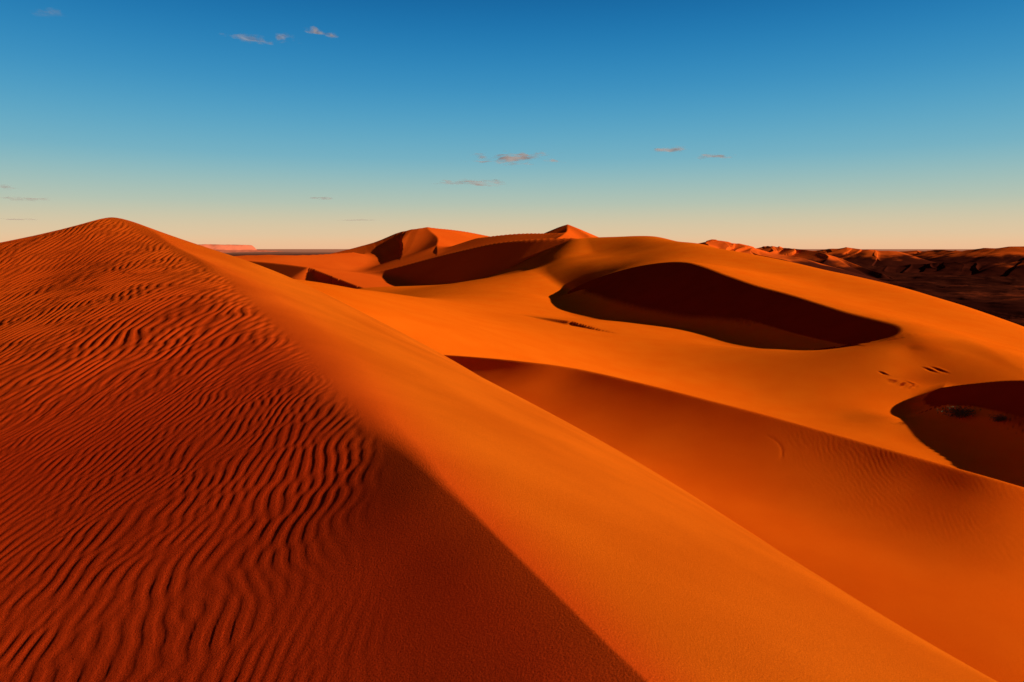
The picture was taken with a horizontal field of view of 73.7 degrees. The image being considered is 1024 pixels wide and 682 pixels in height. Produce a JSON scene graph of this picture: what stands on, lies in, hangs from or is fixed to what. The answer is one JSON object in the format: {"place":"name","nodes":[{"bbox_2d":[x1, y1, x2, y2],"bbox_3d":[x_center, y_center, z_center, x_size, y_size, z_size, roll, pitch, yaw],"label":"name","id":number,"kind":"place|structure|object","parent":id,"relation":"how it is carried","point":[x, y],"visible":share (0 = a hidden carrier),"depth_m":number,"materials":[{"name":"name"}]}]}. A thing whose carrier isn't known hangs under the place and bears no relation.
{"place":"outdoors","nodes":[
{"label":"outdoors","id":0,"kind":"place"},
{"bbox_2d":[198,244,282,251],"bbox_3d":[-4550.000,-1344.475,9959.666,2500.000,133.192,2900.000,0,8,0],"label":"mesa","id":1,"kind":"structure","parent":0,"point":[233,248],"depth_m":9750.60,"materials":[{"name":"brown"}]},
{"bbox_2d":[312,28,333,36],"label":"cloud","id":2,"kind":"structure","parent":0,"point":[315,30],"depth_m":3817.28,"materials":[{"name":"grey"}]},
{"bbox_2d":[235,224,596,288],"bbox_3d":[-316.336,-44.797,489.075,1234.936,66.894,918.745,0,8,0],"label":"sand dune","id":3,"kind":"structure","parent":0,"point":[424,256],"depth_m":277.33,"materials":[{"name":"orange sand"}]},
{"bbox_2d":[447,180,497,185],"bbox_3d":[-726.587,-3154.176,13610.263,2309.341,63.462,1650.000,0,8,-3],"label":"cloud","id":4,"kind":"structure","parent":0,"point":[477,184],"depth_m":13821.09,"materials":[{"name":"grey"}]},
{"bbox_2d":[0,217,996,681],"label":"sand dune","id":5,"kind":"structure","parent":0,"point":[218,467],"depth_m":6.31,"materials":[{"name":"orange sand"}]},
{"bbox_2d":[0,0,1023,248],"label":"sky","id":6,"kind":"structure","parent":0,"point":[835,124],"materials":[{"name":"blue"}]},
{"bbox_2d":[480,153,555,162],"bbox_3d":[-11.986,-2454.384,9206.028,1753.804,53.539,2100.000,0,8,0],"label":"cloud","id":7,"kind":"structure","parent":0,"point":[523,156],"depth_m":9231.86,"materials":[{"name":"grey"}]},
{"bbox_2d":[222,249,1023,326],"bbox_3d":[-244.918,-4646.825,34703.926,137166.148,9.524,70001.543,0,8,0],"label":"ground","id":8,"kind":"structure","parent":0,"point":[1000,297],"depth_m":908.31,"materials":[{"name":"orange sand"}]},
{"bbox_2d":[295,236,1023,486],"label":"sand dune","id":9,"kind":"structure","parent":0,"point":[884,365],"depth_m":64.41,"materials":[{"name":"orange sand"}]},
{"bbox_2d":[937,405,981,418],"bbox_3d":[28.993,4.563,44.299,2.729,0.962,2.708,4,9,29],"label":"shrub","id":10,"kind":"object","parent":9,"relation":"on","point":[956,412],"visible":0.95,"depth_m":44.16,"materials":[{"name":"green plant"}]},
{"bbox_2d":[989,412,1009,421],"bbox_3d":[29.561,4.659,41.398,1.447,0.569,1.320,7,10,40],"label":"shrub","id":11,"kind":"object","parent":9,"relation":"on","point":[998,418],"visible":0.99,"depth_m":41.36,"materials":[{"name":"green plant"}]},
{"bbox_2d":[656,148,681,151],"bbox_3d":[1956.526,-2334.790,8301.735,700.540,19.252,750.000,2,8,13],"label":"cloud","id":12,"kind":"structure","parent":0,"point":[668,150],"depth_m":8364.97,"materials":[{"name":"grey"}]},
{"bbox_2d":[703,154,723,157],"bbox_3d":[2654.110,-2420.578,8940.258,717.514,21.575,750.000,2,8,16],"label":"cloud","id":13,"kind":"structure","parent":0,"point":[721,156],"depth_m":8899.67,"materials":[{"name":"grey"}]},
{"bbox_2d":[444,355,1023,681],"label":"sand dune","id":14,"kind":"structure","parent":0,"point":[931,552],"depth_m":19.74,"materials":[{"name":"orange sand"}]},
{"bbox_2d":[699,239,889,282],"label":"sand dune","id":15,"kind":"structure","parent":0,"point":[738,247],"depth_m":1098.57,"materials":[{"name":"orange sand"}]},
{"bbox_2d":[757,246,894,278],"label":"sand dune","id":16,"kind":"structure","parent":0,"point":[824,259],"depth_m":1244.71,"materials":[{"name":"orange sand"}]},
{"bbox_2d":[816,247,935,265],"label":"sand dune","id":17,"kind":"structure","parent":0,"point":[858,257],"depth_m":2042.95,"materials":[{"name":"orange sand"}]},
{"bbox_2d":[869,260,1023,277],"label":"sand dune","id":18,"kind":"structure","parent":0,"point":[1012,269],"depth_m":1342.45,"materials":[{"name":"brown sand"}]},
{"bbox_2d":[898,246,1023,262],"bbox_3d":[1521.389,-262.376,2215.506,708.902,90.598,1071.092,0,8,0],"label":"sand dune","id":19,"kind":"structure","parent":0,"point":[1010,254],"depth_m":2098.64,"materials":[{"name":"brown sand"}]}
]}

